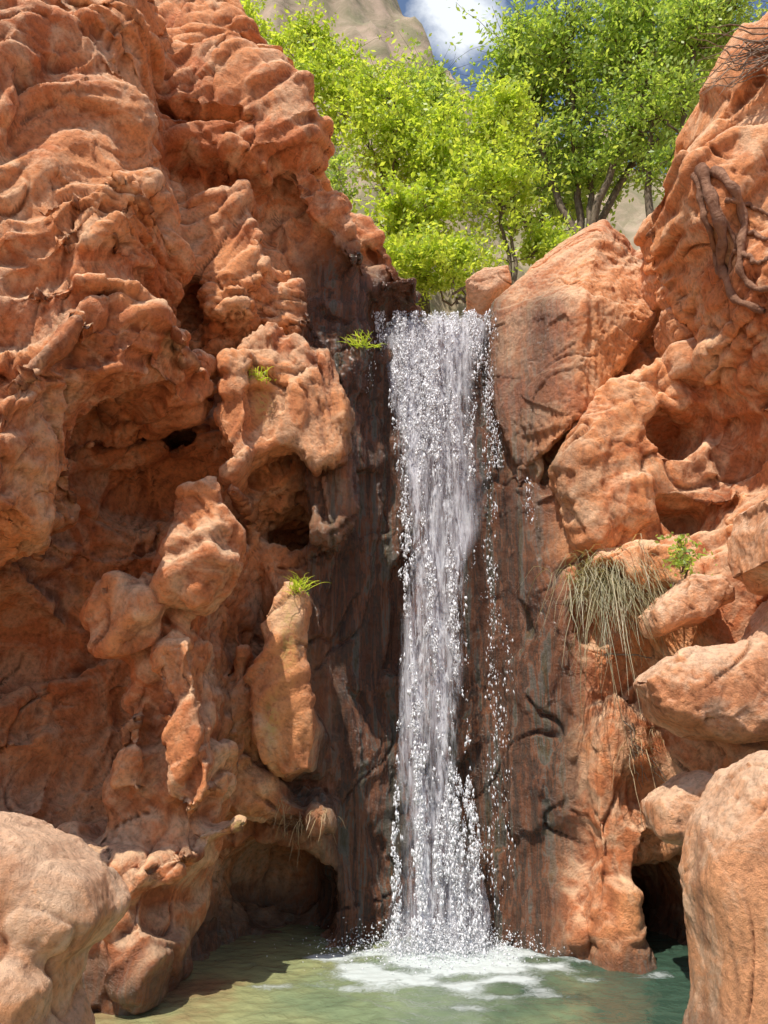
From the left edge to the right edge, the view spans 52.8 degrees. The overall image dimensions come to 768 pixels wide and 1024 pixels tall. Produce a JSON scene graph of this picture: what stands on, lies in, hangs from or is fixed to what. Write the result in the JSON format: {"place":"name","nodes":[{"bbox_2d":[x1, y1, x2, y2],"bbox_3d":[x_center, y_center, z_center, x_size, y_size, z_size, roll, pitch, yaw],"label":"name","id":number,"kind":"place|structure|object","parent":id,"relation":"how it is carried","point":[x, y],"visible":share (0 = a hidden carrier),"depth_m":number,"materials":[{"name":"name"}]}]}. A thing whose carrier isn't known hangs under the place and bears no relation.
{"place":"outdoors","nodes":[
{"label":"outdoors","id":0,"kind":"place"},
{"bbox_2d":[0,0,767,1015],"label":"red rock cliff","id":1,"kind":"structure","parent":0,"point":[192,690],"depth_m":6.70,"materials":[{"name":"stone"}]},
{"bbox_2d":[248,366,275,383],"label":"grass tuft","id":2,"kind":"object","parent":1,"relation":"on","point":[255,374],"visible":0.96,"depth_m":6.78,"materials":[{"name":"green plant"}]},
{"bbox_2d":[260,798,299,833],"bbox_3d":[-0.804,2.428,6.100,0.348,0.329,0.355,11,-20,-33],"label":"dry grass tuft","id":3,"kind":"object","parent":1,"relation":"attached to","point":[283,811],"visible":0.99,"depth_m":6.07,"materials":[{"name":"brown plant"}]},
{"bbox_2d":[275,826,304,863],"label":"dry grass tuft","id":4,"kind":"object","parent":1,"relation":"on","point":[295,844],"visible":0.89,"depth_m":6.37,"materials":[{"name":"brown plant"}]},
{"bbox_2d":[276,807,310,844],"bbox_3d":[-0.714,2.468,6.076,0.317,0.271,0.264,0,-17,0],"label":"dry grass tuft","id":5,"kind":"object","parent":1,"relation":"on","point":[295,826],"visible":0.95,"depth_m":6.09,"materials":[{"name":"brown plant"}]},
{"bbox_2d":[283,571,323,596],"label":"grass tuft","id":6,"kind":"object","parent":1,"relation":"on","point":[295,584],"visible":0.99,"depth_m":6.30,"materials":[{"name":"green plant"}]},
{"bbox_2d":[306,808,344,840],"bbox_3d":[-0.488,2.447,5.990,0.328,0.288,0.311,5,-17,-16],"label":"dry grass tuft","id":7,"kind":"object","parent":1,"relation":"attached to","point":[315,821],"visible":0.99,"depth_m":5.95,"materials":[{"name":"beige plant"}]},
{"bbox_2d":[325,145,382,213],"bbox_3d":[-0.577,-4.278,10.202,1.144,1.167,0.811,0,-17,0],"label":"shrub","id":8,"kind":"object","parent":1,"relation":"on","point":[340,175],"visible":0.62,"depth_m":10.20,"materials":[{"name":"green plant"}]},
{"bbox_2d":[338,329,380,349],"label":"grass tuft","id":9,"kind":"object","parent":1,"relation":"on","point":[363,341],"visible":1,"depth_m":7.64,"materials":[{"name":"green plant"}]},
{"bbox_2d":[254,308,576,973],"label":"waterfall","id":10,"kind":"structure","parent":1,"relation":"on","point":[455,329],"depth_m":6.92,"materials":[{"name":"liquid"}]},
{"bbox_2d":[370,210,588,308],"bbox_3d":[1.427,-3.548,10.631,3.678,1.800,2.058,2,-17,-6],"label":"shrub","id":11,"kind":"object","parent":1,"relation":"on","point":[546,238],"visible":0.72,"depth_m":10.34,"materials":[{"name":"green plant"}]},
{"bbox_2d":[464,265,511,317],"bbox_3d":[1.252,-2.668,9.373,0.581,0.480,0.624,0,-17,0],"label":"boulder","id":12,"kind":"object","parent":1,"relation":"on","point":[486,287],"visible":0.82,"depth_m":9.12,"materials":[{"name":"stone"}]},
{"bbox_2d":[440,59,580,284],"bbox_3d":[1.851,-4.954,10.947,2.152,4.067,2.576,0,-17,0],"label":"young tree","id":13,"kind":"object","parent":1,"relation":"on","point":[504,173],"visible":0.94,"depth_m":11.22,"materials":[{"name":"green plant"}]},
{"bbox_2d":[483,219,660,466],"bbox_3d":[2.019,-1.800,8.220,1.892,3.034,1.747,0,-17,0],"label":"wedge boulder","id":14,"kind":"object","parent":1,"relation":"on","point":[575,316],"visible":0.87,"depth_m":7.65,"materials":[{"name":"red stone"}]},
{"bbox_2d":[524,533,717,756],"bbox_3d":[1.960,1.092,6.434,1.628,1.828,1.393,0,-17,0],"label":"grass tuft","id":15,"kind":"object","parent":1,"relation":"on","point":[607,582],"visible":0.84,"depth_m":6.36,"materials":[{"name":"beige plant"}]},
{"bbox_2d":[604,653,666,788],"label":"fallen twigs","id":16,"kind":"object","parent":1,"relation":"on","point":[632,744],"visible":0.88,"depth_m":6.17,"materials":[{"name":"brown wood"}]},
{"bbox_2d":[599,727,689,823],"bbox_3d":[2.027,2.049,6.017,0.721,0.728,0.499,0,-17,0],"label":"dry grass tuft","id":17,"kind":"object","parent":1,"relation":"on","point":[643,757],"visible":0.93,"depth_m":6.09,"materials":[{"name":"brown plant"}]},
{"bbox_2d":[637,261,661,318],"bbox_3d":[2.859,-2.324,7.993,0.435,0.574,0.588,0,-17,0],"label":"boulder","id":18,"kind":"object","parent":1,"relation":"on","point":[648,286],"visible":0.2,"depth_m":7.88,"materials":[{"name":"stone"}]},
{"bbox_2d":[640,770,713,845],"bbox_3d":[2.147,2.108,5.533,0.556,0.511,0.637,0,-17,0],"label":"boulder","id":19,"kind":"object","parent":1,"relation":"on","point":[667,807],"visible":0.63,"depth_m":5.31,"materials":[{"name":"stone"}]},
{"bbox_2d":[661,337,705,387],"bbox_3d":[2.860,-1.346,7.290,0.487,0.472,0.563,0,-17,0],"label":"boulder","id":20,"kind":"object","parent":1,"relation":"on","point":[676,358],"visible":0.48,"depth_m":7.08,"materials":[{"name":"stone"}]},
{"bbox_2d":[652,307,693,357],"bbox_3d":[2.875,-1.753,7.502,0.491,0.431,0.620,0,-17,0],"label":"boulder","id":21,"kind":"object","parent":20,"relation":"on","point":[669,329],"visible":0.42,"depth_m":7.31,"materials":[{"name":"stone"}]},
{"bbox_2d":[638,573,734,638],"bbox_3d":[2.366,0.738,6.035,0.664,0.467,0.615,0,-17,0],"label":"boulder","id":22,"kind":"object","parent":1,"relation":"on","point":[694,600],"visible":0.99,"depth_m":5.80,"materials":[{"name":"stone"}]},
{"bbox_2d":[647,532,717,587],"bbox_3d":[2.360,0.390,6.214,0.521,0.459,0.509,9,-19,-27],"label":"plant","id":23,"kind":"object","parent":22,"relation":"on","point":[685,561],"visible":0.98,"depth_m":6.14,"materials":[{"name":"green plant"}]},
{"bbox_2d":[633,601,767,743],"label":"boulder","id":24,"kind":"object","parent":1,"relation":"on","point":[718,693],"visible":1,"depth_m":5.22,"materials":[{"name":"stone"}]},
{"bbox_2d":[727,496,767,595],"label":"boulder","id":25,"kind":"object","parent":24,"relation":"on","point":[747,546],"visible":1,"depth_m":5.48,"materials":[{"name":"stone"}]},
{"bbox_2d":[690,162,767,313],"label":"tree roots","id":26,"kind":"object","parent":1,"relation":"attached to","point":[701,174],"visible":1,"depth_m":6.22,"materials":[{"name":"brown plant"}]},
{"bbox_2d":[690,24,767,94],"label":"dry branches","id":27,"kind":"object","parent":1,"relation":"attached to","point":[757,52],"visible":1,"depth_m":6.57,"materials":[{"name":"brown wood"}]},
{"bbox_2d":[93,924,689,1023],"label":"pool water","id":28,"kind":"structure","parent":0,"point":[242,980],"depth_m":5.25,"materials":[{"name":"green liquid"}]},
{"bbox_2d":[0,811,130,1023],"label":"foreground boulder","id":29,"kind":"object","parent":28,"relation":"in","point":[65,901],"visible":1,"depth_m":3.11,"materials":[{"name":"stone"}]},
{"bbox_2d":[678,750,767,1023],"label":"foreground boulder","id":30,"kind":"object","parent":28,"relation":"in","point":[723,868],"visible":1,"depth_m":3.83,"materials":[{"name":"stone"}]},
{"bbox_2d":[239,0,665,324],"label":"canyon hillside","id":31,"kind":"structure","parent":0,"point":[369,20],"depth_m":22.06,"materials":[{"name":"beige stone"}]},
{"bbox_2d":[240,0,357,121],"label":"shrub","id":32,"kind":"object","parent":31,"relation":"on","point":[301,58],"visible":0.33,"depth_m":13.18,"materials":[{"name":"green plant"}]},
{"bbox_2d":[280,26,521,319],"bbox_3d":[0.080,-5.512,12.073,3.844,5.713,3.312,0,-17,0],"label":"young tree","id":33,"kind":"object","parent":31,"relation":"on","point":[432,195],"visible":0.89,"depth_m":11.74,"materials":[{"name":"green plant"}]},
{"bbox_2d":[339,19,633,246],"bbox_3d":[2.088,-7.448,15.839,6.333,4.667,4.226,0,-17,0],"label":"cottonwood tree","id":34,"kind":"object","parent":31,"relation":"on","point":[441,72],"visible":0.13,"depth_m":15.34,"materials":[{"name":"green plant"}]},
{"bbox_2d":[431,0,767,239],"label":"cottonwood tree","id":35,"kind":"object","parent":31,"relation":"on","point":[555,37],"visible":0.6,"depth_m":13.92,"materials":[{"name":"green plant"}]},
{"bbox_2d":[572,0,767,217],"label":"cottonwood tree","id":36,"kind":"object","parent":31,"relation":"on","point":[645,92],"visible":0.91,"depth_m":12.63,"materials":[{"name":"green plant"}]},
{"bbox_2d":[397,0,767,173],"label":"sky","id":37,"kind":"structure","parent":0,"point":[435,16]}
]}

